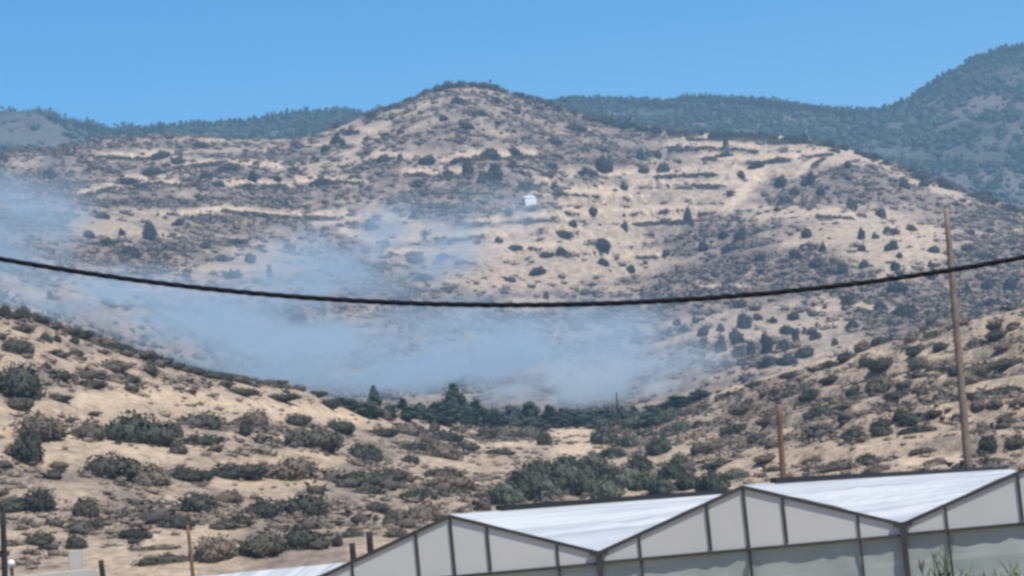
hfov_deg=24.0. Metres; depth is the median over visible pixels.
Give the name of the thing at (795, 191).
round tree
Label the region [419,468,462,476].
shrub
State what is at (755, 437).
shrub
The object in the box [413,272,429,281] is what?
round tree
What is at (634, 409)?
tree
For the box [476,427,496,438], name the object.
shrub
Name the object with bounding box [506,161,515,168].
round tree
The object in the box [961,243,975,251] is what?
round tree
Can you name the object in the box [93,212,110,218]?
round tree
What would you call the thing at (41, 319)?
shrub
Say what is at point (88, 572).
wall
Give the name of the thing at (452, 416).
tree
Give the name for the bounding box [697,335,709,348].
round tree
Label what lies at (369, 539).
stake
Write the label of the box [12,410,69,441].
shrub
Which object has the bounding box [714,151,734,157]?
round tree
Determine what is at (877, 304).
round tree
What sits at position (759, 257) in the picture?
round tree
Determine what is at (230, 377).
shrub
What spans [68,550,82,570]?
pillar
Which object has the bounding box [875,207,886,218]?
round tree
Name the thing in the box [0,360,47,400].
shrub
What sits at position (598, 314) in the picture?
round tree
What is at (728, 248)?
round tree
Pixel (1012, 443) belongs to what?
shrub
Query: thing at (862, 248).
round tree
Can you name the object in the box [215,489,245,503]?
shrub
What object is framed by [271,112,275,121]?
pine tree
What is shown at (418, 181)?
round tree
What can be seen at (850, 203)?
round tree
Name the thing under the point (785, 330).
round tree
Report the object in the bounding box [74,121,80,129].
pine tree
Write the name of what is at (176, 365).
shrub
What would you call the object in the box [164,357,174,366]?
shrub
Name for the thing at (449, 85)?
round tree
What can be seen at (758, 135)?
round tree
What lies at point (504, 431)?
shrub
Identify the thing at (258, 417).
shrub
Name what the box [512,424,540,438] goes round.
bush
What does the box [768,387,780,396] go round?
shrub
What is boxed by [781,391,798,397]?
shrub
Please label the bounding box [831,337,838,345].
round tree
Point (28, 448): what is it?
shrub
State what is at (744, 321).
round tree
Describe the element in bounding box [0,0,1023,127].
sky
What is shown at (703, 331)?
round tree
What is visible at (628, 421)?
bush
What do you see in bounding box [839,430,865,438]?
shrub
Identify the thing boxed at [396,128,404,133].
round tree
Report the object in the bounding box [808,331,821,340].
round tree
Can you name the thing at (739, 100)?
pine tree
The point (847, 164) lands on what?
round tree
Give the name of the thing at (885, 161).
round tree
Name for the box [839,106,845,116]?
pine tree
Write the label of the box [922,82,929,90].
pine tree
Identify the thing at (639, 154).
round tree
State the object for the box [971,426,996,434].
shrub
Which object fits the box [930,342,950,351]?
shrub
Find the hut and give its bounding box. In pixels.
[521,196,535,205]
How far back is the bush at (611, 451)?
223.08 m
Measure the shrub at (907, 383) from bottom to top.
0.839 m
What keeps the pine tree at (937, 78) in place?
on the mountain
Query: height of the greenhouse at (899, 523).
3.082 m
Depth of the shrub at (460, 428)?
259.13 m
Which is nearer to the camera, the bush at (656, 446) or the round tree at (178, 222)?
the bush at (656, 446)
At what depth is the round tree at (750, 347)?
535.94 m
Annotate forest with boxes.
[0,45,1023,204]
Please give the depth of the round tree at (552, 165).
874.15 m
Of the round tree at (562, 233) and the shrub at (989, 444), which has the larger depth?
the round tree at (562, 233)
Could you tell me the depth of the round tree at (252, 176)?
848.28 m
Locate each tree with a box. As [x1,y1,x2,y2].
[0,153,9,162]
[42,166,56,179]
[46,290,54,299]
[47,112,53,120]
[51,114,59,123]
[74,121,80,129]
[80,122,86,129]
[82,229,95,238]
[86,121,93,129]
[93,124,98,132]
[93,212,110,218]
[94,237,116,246]
[107,299,117,307]
[114,177,139,184]
[117,244,140,258]
[118,228,125,235]
[127,127,133,136]
[136,182,146,188]
[140,167,165,175]
[142,219,157,239]
[148,123,156,133]
[150,150,170,159]
[157,121,162,133]
[170,218,182,225]
[173,157,184,163]
[178,120,183,128]
[191,141,208,148]
[195,118,203,128]
[198,171,212,180]
[211,179,224,186]
[214,253,228,261]
[217,162,238,172]
[223,269,242,278]
[226,238,245,245]
[241,181,253,187]
[244,252,256,263]
[247,168,257,182]
[252,115,257,123]
[264,111,268,123]
[265,263,273,278]
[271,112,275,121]
[273,175,281,181]
[279,110,282,119]
[284,108,288,118]
[287,311,307,325]
[288,167,298,171]
[290,142,304,148]
[308,177,332,186]
[309,156,319,162]
[320,144,330,152]
[329,131,340,143]
[331,121,338,128]
[335,397,350,403]
[340,138,345,147]
[341,401,358,410]
[343,107,351,114]
[345,259,367,265]
[346,128,356,135]
[352,402,384,418]
[364,221,380,229]
[365,109,379,117]
[367,385,381,408]
[377,153,389,162]
[380,405,398,418]
[381,107,391,111]
[381,132,390,137]
[387,103,403,108]
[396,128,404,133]
[397,398,407,410]
[399,406,421,421]
[402,96,418,102]
[404,257,427,263]
[408,212,415,218]
[412,179,426,186]
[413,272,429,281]
[415,402,426,412]
[418,156,435,164]
[418,408,445,422]
[420,88,429,94]
[428,402,447,412]
[432,84,447,92]
[436,252,450,260]
[438,114,449,121]
[439,409,465,425]
[441,81,456,88]
[441,383,474,415]
[443,168,453,175]
[449,97,465,103]
[449,157,457,164]
[455,80,470,87]
[457,412,483,427]
[460,123,473,128]
[460,158,474,173]
[467,110,488,115]
[470,399,488,417]
[474,82,487,87]
[475,412,509,428]
[476,174,487,183]
[479,147,500,160]
[479,408,508,419]
[486,162,502,180]
[487,84,500,90]
[495,236,502,242]
[496,414,522,426]
[503,405,526,419]
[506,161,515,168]
[507,244,522,250]
[509,146,520,154]
[511,91,525,97]
[518,182,530,190]
[518,417,552,429]
[520,94,534,100]
[521,401,542,418]
[527,266,546,275]
[532,98,552,105]
[539,251,553,257]
[539,404,557,419]
[543,290,548,299]
[545,162,557,169]
[546,416,567,427]
[547,136,562,144]
[550,181,557,188]
[552,104,563,111]
[555,246,568,255]
[556,407,574,422]
[557,229,573,239]
[563,416,587,428]
[564,123,587,132]
[568,110,577,117]
[568,219,577,227]
[570,409,602,422]
[577,165,599,177]
[580,94,586,104]
[582,113,602,122]
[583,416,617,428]
[584,312,608,320]
[587,408,612,421]
[588,205,597,215]
[594,153,613,172]
[595,238,611,251]
[597,257,609,266]
[599,117,611,124]
[605,408,616,420]
[607,118,628,127]
[616,406,627,419]
[619,95,624,103]
[619,121,638,129]
[620,183,628,190]
[620,220,628,231]
[626,264,635,273]
[628,335,638,343]
[628,406,640,416]
[630,125,650,131]
[631,96,636,106]
[632,412,655,426]
[636,149,643,160]
[638,166,649,173]
[639,98,644,106]
[642,405,658,412]
[645,99,651,107]
[649,98,656,105]
[649,126,662,133]
[653,150,661,158]
[655,99,661,108]
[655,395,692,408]
[656,162,670,172]
[662,248,669,257]
[666,128,679,134]
[672,318,681,325]
[677,129,689,135]
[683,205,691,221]
[685,389,711,401]
[691,130,707,135]
[692,316,698,323]
[697,325,709,336]
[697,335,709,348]
[698,239,708,251]
[703,358,712,365]
[707,129,717,137]
[708,93,712,104]
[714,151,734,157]
[714,332,727,353]
[717,130,735,137]
[717,230,728,239]
[717,322,724,331]
[719,359,731,367]
[720,242,737,252]
[722,95,728,103]
[722,139,728,145]
[728,324,743,345]
[730,95,736,105]
[730,132,755,136]
[730,344,746,357]
[733,228,745,239]
[733,298,746,307]
[736,170,745,179]
[736,310,751,328]
[737,95,742,105]
[742,96,747,105]
[746,339,755,355]
[747,160,764,169]
[749,96,753,105]
[750,132,767,137]
[753,312,763,320]
[754,254,764,261]
[755,355,773,368]
[759,96,765,108]
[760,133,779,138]
[760,328,772,353]
[765,98,771,108]
[769,156,784,162]
[770,316,777,323]
[773,99,777,109]
[773,174,786,187]
[774,354,797,365]
[775,339,790,351]
[777,100,784,109]
[777,196,793,203]
[777,324,801,334]
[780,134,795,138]
[784,101,789,110]
[786,311,799,319]
[787,102,794,111]
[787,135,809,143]
[788,248,801,258]
[789,186,799,195]
[791,138,796,144]
[792,330,799,341]
[794,345,814,358]
[798,242,818,249]
[800,178,807,186]
[800,227,811,238]
[805,170,815,185]
[806,139,821,143]
[808,258,822,267]
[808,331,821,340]
[816,185,825,196]
[817,241,826,251]
[820,139,835,146]
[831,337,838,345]
[833,105,838,115]
[836,143,848,150]
[837,262,848,274]
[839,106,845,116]
[841,160,852,168]
[842,291,862,304]
[844,319,859,331]
[845,195,858,209]
[848,108,853,115]
[853,149,864,154]
[857,227,865,239]
[857,244,865,251]
[858,258,869,268]
[859,107,867,116]
[861,152,881,160]
[871,231,879,238]
[873,300,886,309]
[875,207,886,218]
[880,103,886,112]
[880,159,891,165]
[882,226,895,235]
[883,239,898,251]
[885,281,908,292]
[890,260,900,270]
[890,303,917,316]
[892,100,898,108]
[896,252,902,258]
[898,165,917,172]
[898,177,910,189]
[899,97,904,104]
[905,223,916,230]
[908,171,933,179]
[910,92,916,99]
[915,89,921,96]
[918,178,930,186]
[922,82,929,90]
[927,245,939,252]
[927,259,932,267]
[933,177,947,183]
[935,74,941,84]
[938,180,955,189]
[952,187,967,192]
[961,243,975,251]
[962,192,981,197]
[964,282,970,290]
[966,229,975,233]
[967,56,972,64]
[969,252,997,260]
[973,54,979,62]
[976,195,1000,204]
[980,190,993,196]
[980,277,998,288]
[981,298,1003,305]
[985,49,993,58]
[985,227,994,232]
[997,45,1005,53]
[1001,203,1014,209]
[1002,276,1016,289]
[1004,44,1010,53]
[1008,206,1019,212]
[1019,42,1023,49]
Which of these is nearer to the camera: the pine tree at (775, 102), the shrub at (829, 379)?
the shrub at (829, 379)
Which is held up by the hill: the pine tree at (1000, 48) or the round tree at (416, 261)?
the round tree at (416, 261)
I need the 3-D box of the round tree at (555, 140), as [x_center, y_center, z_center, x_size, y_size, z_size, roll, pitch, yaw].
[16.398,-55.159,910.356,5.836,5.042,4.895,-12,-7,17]
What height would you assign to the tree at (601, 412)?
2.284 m
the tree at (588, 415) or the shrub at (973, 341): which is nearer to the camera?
the shrub at (973, 341)
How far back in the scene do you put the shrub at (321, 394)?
234.18 m
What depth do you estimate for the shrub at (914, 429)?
154.74 m
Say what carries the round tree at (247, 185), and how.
on the hill
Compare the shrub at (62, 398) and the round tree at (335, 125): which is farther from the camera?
the round tree at (335, 125)
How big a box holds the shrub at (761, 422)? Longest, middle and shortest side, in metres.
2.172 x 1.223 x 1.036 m
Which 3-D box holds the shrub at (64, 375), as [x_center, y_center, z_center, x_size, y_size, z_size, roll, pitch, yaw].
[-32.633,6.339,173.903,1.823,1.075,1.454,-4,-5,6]
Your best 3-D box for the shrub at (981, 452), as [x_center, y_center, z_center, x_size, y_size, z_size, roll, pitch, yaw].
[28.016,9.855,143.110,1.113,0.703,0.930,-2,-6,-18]
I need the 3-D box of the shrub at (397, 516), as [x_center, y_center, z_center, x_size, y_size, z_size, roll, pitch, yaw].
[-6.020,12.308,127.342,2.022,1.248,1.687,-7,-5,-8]
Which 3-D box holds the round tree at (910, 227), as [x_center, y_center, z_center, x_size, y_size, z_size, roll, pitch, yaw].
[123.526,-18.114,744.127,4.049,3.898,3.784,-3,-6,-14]
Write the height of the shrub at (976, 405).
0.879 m
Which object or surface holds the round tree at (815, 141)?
on the hill
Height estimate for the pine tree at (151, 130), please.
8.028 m
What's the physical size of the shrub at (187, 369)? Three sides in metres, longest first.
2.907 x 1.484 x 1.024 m
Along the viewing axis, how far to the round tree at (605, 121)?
989.28 m
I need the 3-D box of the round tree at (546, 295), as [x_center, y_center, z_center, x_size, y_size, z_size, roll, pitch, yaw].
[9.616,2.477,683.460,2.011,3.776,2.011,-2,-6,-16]
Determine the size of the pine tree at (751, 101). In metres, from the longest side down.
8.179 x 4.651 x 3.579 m
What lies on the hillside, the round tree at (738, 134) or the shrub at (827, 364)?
the shrub at (827, 364)
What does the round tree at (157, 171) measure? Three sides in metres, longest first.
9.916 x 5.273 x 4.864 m
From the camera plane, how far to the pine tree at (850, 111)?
1608.32 m
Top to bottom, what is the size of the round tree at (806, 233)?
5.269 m
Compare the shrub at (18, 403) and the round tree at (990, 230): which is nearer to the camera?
the shrub at (18, 403)
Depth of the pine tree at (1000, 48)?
1650.01 m
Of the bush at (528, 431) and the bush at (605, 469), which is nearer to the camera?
the bush at (605, 469)
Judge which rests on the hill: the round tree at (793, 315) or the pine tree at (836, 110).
the round tree at (793, 315)
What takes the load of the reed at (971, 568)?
on the ground
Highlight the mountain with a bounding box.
[0,60,1023,207]
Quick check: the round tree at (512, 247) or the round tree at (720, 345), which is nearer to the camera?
the round tree at (720, 345)
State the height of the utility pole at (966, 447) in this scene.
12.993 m
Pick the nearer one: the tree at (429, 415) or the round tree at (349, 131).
the tree at (429, 415)
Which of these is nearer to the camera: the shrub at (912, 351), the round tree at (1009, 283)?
the shrub at (912, 351)
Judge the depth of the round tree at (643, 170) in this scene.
896.72 m
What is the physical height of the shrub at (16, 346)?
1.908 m
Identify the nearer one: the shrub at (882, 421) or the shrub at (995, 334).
the shrub at (882, 421)
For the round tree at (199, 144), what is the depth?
914.76 m
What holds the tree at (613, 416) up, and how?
on the hillside
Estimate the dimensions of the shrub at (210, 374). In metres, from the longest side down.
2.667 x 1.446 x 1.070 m
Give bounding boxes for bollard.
[7,560,14,575]
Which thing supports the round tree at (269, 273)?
on the hill
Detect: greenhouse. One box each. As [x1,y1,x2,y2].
[208,562,346,575]
[319,466,1023,575]
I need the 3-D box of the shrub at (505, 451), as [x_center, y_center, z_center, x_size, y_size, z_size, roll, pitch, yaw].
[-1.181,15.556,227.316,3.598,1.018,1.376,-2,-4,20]
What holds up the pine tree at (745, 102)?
on the mountain
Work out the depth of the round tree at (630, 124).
986.64 m
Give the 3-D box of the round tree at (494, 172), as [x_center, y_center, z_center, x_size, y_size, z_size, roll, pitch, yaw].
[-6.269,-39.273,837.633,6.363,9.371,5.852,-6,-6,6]
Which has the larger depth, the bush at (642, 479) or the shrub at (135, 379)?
the shrub at (135, 379)
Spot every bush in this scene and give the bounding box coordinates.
[487,479,526,504]
[506,460,546,498]
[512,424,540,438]
[525,456,554,473]
[529,474,564,499]
[536,426,552,445]
[547,458,580,490]
[552,453,578,467]
[568,463,602,496]
[576,450,607,467]
[589,422,619,444]
[589,458,619,481]
[590,478,626,497]
[598,445,627,458]
[611,461,642,488]
[619,412,646,429]
[620,431,639,447]
[624,450,653,470]
[632,468,659,490]
[645,434,671,455]
[646,475,678,494]
[651,405,682,426]
[656,460,684,479]
[670,419,691,431]
[670,452,688,463]
[675,468,698,489]
[690,440,704,455]
[693,468,730,490]
[721,466,749,479]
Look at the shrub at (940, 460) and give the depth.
139.99 m
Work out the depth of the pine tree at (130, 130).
1484.09 m
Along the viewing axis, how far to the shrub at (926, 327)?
255.68 m
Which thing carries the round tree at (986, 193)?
on the hill
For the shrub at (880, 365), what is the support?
on the hillside
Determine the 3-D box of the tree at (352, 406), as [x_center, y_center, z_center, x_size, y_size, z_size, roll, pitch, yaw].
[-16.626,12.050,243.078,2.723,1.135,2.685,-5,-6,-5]
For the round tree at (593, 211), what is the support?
on the hill
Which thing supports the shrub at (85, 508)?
on the hillside
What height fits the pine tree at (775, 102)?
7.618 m
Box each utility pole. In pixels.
[776,404,785,476]
[943,208,972,467]
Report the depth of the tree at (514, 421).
310.58 m
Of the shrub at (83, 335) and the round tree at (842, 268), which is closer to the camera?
the shrub at (83, 335)
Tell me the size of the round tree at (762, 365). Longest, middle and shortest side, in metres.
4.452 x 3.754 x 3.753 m
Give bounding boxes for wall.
[23,568,95,575]
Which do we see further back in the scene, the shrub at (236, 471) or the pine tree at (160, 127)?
the pine tree at (160, 127)
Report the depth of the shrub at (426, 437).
224.71 m
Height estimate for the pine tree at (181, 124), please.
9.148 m
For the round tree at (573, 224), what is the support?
on the hill
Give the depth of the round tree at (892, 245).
698.72 m
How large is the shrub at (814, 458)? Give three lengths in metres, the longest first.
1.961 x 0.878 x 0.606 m
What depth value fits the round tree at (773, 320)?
617.53 m
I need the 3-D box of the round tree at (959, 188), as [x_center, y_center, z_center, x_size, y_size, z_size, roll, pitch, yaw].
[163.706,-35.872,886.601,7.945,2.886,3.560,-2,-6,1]
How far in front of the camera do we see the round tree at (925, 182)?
868.00 m
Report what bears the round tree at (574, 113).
on the hill
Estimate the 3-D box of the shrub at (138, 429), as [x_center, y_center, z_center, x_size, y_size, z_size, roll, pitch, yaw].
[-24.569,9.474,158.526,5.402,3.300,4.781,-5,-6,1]
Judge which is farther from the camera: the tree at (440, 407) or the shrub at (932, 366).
the tree at (440, 407)
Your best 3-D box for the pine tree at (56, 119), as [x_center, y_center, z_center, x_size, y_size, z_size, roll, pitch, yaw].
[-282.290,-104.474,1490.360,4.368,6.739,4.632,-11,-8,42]
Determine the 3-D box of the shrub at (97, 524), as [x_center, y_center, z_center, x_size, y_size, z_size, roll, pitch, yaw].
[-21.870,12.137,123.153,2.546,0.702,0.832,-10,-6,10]
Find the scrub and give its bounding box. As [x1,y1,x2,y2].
[0,79,1023,569]
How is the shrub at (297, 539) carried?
on the hillside
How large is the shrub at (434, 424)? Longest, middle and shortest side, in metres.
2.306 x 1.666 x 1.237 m
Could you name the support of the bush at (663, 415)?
on the hillside
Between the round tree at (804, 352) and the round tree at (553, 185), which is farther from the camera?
the round tree at (553, 185)
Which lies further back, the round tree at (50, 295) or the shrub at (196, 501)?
the round tree at (50, 295)
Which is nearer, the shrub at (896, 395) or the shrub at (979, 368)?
the shrub at (896, 395)
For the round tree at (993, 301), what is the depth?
587.51 m
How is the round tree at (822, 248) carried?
on the hill
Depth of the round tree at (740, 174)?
870.79 m
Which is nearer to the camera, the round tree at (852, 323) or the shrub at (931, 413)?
the shrub at (931, 413)
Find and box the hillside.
[0,307,1023,575]
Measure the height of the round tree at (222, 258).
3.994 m
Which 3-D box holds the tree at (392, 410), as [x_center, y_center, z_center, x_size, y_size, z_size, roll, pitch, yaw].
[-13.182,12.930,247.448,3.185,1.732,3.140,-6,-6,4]
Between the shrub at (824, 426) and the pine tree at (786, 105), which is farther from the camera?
the pine tree at (786, 105)
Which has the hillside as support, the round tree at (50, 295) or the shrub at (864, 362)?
the shrub at (864, 362)
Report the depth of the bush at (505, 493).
148.15 m
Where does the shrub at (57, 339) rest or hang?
on the hillside
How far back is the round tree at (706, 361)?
530.70 m
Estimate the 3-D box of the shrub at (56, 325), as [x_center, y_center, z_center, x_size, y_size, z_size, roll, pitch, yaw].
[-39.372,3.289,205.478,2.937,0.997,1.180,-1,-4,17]
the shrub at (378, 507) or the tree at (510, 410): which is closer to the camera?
the shrub at (378, 507)
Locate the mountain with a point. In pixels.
(23, 133)
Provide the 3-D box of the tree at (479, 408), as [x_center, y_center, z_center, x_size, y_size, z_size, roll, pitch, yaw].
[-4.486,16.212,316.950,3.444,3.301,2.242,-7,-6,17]
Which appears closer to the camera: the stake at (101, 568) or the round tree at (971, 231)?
the stake at (101, 568)
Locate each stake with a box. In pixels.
[98,560,105,575]
[349,543,355,560]
[366,532,373,552]
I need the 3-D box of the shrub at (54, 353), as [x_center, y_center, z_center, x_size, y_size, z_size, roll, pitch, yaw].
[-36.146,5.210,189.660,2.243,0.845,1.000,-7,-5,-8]
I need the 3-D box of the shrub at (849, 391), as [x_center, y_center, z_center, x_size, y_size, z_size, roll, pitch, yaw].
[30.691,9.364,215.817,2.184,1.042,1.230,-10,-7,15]
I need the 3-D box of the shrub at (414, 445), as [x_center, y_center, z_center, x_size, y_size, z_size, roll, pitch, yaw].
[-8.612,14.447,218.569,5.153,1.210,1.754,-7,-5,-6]
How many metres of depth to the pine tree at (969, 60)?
1653.48 m
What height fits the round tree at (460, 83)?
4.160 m
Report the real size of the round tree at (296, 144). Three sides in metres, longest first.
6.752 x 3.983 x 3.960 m
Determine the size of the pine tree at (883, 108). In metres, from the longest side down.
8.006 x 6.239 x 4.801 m
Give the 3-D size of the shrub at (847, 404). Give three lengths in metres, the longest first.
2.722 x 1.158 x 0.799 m
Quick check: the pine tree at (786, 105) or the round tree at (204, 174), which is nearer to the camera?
the round tree at (204, 174)
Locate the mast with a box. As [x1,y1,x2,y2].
[616,393,618,424]
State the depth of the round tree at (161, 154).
885.24 m
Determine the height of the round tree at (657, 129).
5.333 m
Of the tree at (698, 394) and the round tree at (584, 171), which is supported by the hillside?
the tree at (698, 394)
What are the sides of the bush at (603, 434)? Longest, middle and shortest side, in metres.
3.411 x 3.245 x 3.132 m
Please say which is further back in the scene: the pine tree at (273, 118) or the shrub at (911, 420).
the pine tree at (273, 118)
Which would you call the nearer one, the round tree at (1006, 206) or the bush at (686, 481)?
the bush at (686, 481)
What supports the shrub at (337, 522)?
on the hillside
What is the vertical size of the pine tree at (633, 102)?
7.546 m
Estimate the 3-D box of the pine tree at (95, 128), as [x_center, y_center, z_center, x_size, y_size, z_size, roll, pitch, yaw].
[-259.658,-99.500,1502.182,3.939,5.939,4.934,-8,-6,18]
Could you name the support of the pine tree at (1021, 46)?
on the mountain
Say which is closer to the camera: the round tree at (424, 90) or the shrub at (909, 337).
the shrub at (909, 337)
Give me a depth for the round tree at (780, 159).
890.64 m
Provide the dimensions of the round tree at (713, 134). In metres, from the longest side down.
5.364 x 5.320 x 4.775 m
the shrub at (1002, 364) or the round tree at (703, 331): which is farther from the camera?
the round tree at (703, 331)
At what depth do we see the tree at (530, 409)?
322.21 m
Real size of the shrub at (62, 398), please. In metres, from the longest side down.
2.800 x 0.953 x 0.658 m
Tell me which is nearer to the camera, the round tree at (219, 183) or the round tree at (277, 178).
the round tree at (219, 183)
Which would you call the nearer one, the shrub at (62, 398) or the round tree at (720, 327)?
the shrub at (62, 398)
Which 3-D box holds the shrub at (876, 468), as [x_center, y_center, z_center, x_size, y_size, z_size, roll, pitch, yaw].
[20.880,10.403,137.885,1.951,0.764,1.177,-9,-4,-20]
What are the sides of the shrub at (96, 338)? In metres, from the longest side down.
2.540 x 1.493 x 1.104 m
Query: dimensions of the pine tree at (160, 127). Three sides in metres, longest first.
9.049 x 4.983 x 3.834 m
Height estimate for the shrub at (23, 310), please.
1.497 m
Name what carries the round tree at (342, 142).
on the hill
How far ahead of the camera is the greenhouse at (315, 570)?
55.52 m
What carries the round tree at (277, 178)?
on the hill
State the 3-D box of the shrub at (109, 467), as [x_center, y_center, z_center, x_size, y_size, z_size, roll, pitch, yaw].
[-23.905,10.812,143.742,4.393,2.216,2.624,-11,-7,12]
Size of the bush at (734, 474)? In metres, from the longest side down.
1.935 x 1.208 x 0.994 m
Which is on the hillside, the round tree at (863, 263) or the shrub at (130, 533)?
the shrub at (130, 533)
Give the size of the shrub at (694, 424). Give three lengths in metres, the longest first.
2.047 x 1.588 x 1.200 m
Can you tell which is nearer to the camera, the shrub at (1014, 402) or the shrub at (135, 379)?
the shrub at (1014, 402)
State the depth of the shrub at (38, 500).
129.08 m
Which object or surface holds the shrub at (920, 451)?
on the hillside
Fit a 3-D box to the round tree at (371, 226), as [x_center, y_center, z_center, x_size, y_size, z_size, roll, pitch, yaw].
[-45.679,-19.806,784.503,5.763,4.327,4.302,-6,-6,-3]
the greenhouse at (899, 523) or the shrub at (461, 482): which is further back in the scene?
the shrub at (461, 482)
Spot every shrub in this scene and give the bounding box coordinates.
[0,304,11,317]
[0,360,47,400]
[0,498,24,512]
[1,336,35,356]
[3,443,11,455]
[5,396,36,411]
[8,428,45,464]
[10,312,27,319]
[11,325,33,333]
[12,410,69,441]
[13,488,60,512]
[14,305,30,314]
[23,530,55,544]
[28,312,51,324]
[40,331,53,343]
[45,321,65,330]
[46,394,74,401]
[47,460,68,469]
[48,348,64,354]
[51,368,70,380]
[53,334,61,342]
[61,325,81,335]
[63,534,88,549]
[65,519,105,527]
[67,416,106,441]
[68,333,79,344]
[69,348,84,355]
[70,495,100,517]
[74,330,95,340]
[76,378,108,389]
[77,452,141,480]
[78,367,95,372]
[87,334,103,341]
[89,335,117,347]
[98,360,134,372]
[103,408,180,446]
[107,342,118,349]
[114,529,153,539]
[117,342,134,351]
[119,374,144,383]
[128,544,181,551]
[129,554,195,566]
[131,462,173,487]
[132,349,140,354]
[136,349,157,360]
[142,362,159,376]
[149,355,163,361]
[156,515,195,529]
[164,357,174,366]
[168,361,185,369]
[168,467,215,482]
[169,442,188,454]
[170,423,183,437]
[170,490,222,512]
[176,433,224,445]
[179,363,195,372]
[181,409,225,429]
[188,533,238,563]
[192,366,205,375]
[200,369,216,378]
[202,462,270,479]
[208,519,238,529]
[212,371,228,379]
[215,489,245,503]
[225,373,236,380]
[228,386,261,397]
[229,514,254,526]
[231,374,252,383]
[234,407,272,427]
[235,526,289,558]
[238,421,251,436]
[242,496,280,518]
[260,379,288,386]
[261,454,318,481]
[267,393,303,402]
[277,491,334,516]
[278,424,345,452]
[281,383,291,388]
[282,526,324,549]
[284,412,311,426]
[290,384,306,391]
[301,535,330,549]
[310,390,328,397]
[321,399,343,409]
[326,417,355,435]
[327,520,344,525]
[331,534,343,546]
[341,468,387,485]
[341,527,365,537]
[342,397,355,403]
[347,442,384,463]
[351,485,386,493]
[365,501,389,513]
[368,427,400,437]
[377,468,408,482]
[380,508,415,524]
[381,406,392,421]
[382,528,407,537]
[389,423,421,436]
[395,488,440,500]
[398,441,439,451]
[400,454,420,464]
[400,500,448,521]
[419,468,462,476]
[419,471,476,490]
[420,433,432,442]
[422,440,464,460]
[428,419,439,432]
[440,433,464,442]
[449,424,469,432]
[453,441,480,450]
[453,506,465,512]
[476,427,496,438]
[483,447,514,454]
[493,424,514,437]
[683,405,697,415]
[691,419,704,428]
[693,436,746,454]
[696,404,710,409]
[698,458,732,470]
[718,422,746,434]
[726,401,757,416]
[744,380,760,387]
[746,431,766,443]
[753,452,775,463]
[755,415,773,426]
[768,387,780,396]
[778,370,799,379]
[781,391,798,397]
[792,401,807,408]
[797,388,820,402]
[799,455,819,464]
[802,403,832,420]
[802,422,834,432]
[814,460,853,473]
[816,374,839,385]
[819,360,840,369]
[830,401,856,410]
[836,351,859,362]
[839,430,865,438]
[844,387,859,397]
[853,339,871,352]
[856,354,873,368]
[857,453,881,464]
[861,463,890,472]
[863,374,898,395]
[867,357,892,372]
[868,416,893,428]
[868,424,892,437]
[870,336,896,346]
[882,390,906,400]
[892,408,908,421]
[894,380,912,388]
[895,412,929,427]
[896,424,936,435]
[904,331,917,343]
[904,344,927,356]
[906,356,928,371]
[907,447,936,455]
[918,324,935,331]
[921,457,946,464]
[922,329,944,338]
[922,408,942,418]
[925,362,942,370]
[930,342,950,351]
[941,380,956,386]
[947,364,964,376]
[950,412,959,420]
[964,374,981,385]
[965,338,984,347]
[965,362,991,375]
[968,398,985,410]
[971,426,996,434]
[976,448,991,456]
[977,435,998,452]
[980,457,1010,463]
[984,328,1007,340]
[984,356,1023,370]
[985,321,1001,330]
[986,397,1003,409]
[990,342,1016,351]
[994,384,1021,393]
[996,412,1017,423]
[1003,435,1023,450]
[1004,321,1020,328]
[1008,397,1023,406]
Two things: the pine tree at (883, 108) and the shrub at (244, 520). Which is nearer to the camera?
the shrub at (244, 520)
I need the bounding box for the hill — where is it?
[0,87,1023,415]
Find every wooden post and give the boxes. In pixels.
[0,511,7,575]
[186,525,194,575]
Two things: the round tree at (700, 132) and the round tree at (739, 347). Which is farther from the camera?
the round tree at (700, 132)
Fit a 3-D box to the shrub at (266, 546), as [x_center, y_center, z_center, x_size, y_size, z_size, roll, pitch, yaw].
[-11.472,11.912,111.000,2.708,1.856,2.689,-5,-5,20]
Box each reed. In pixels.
[918,537,963,575]
[958,561,995,575]
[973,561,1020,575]
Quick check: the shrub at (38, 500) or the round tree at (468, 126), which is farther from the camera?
the round tree at (468, 126)
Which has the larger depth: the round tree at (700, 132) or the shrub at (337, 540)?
the round tree at (700, 132)
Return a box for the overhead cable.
[0,255,1023,307]
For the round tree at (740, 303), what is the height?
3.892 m
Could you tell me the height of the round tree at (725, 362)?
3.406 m
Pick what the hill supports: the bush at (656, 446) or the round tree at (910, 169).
the round tree at (910, 169)
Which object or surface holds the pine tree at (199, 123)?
on the mountain
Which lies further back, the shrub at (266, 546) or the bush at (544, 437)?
the bush at (544, 437)
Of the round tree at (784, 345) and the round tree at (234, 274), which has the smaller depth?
the round tree at (784, 345)
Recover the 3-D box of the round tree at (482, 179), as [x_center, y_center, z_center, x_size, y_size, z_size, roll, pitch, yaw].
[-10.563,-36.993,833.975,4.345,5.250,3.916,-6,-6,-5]
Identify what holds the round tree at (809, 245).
on the hill
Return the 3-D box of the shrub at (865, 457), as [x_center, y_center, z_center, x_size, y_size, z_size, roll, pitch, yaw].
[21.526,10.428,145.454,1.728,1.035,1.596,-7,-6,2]
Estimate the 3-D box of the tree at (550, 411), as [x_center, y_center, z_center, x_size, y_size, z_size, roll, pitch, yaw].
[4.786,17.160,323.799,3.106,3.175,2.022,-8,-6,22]
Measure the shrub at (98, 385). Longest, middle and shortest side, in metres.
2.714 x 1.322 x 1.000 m

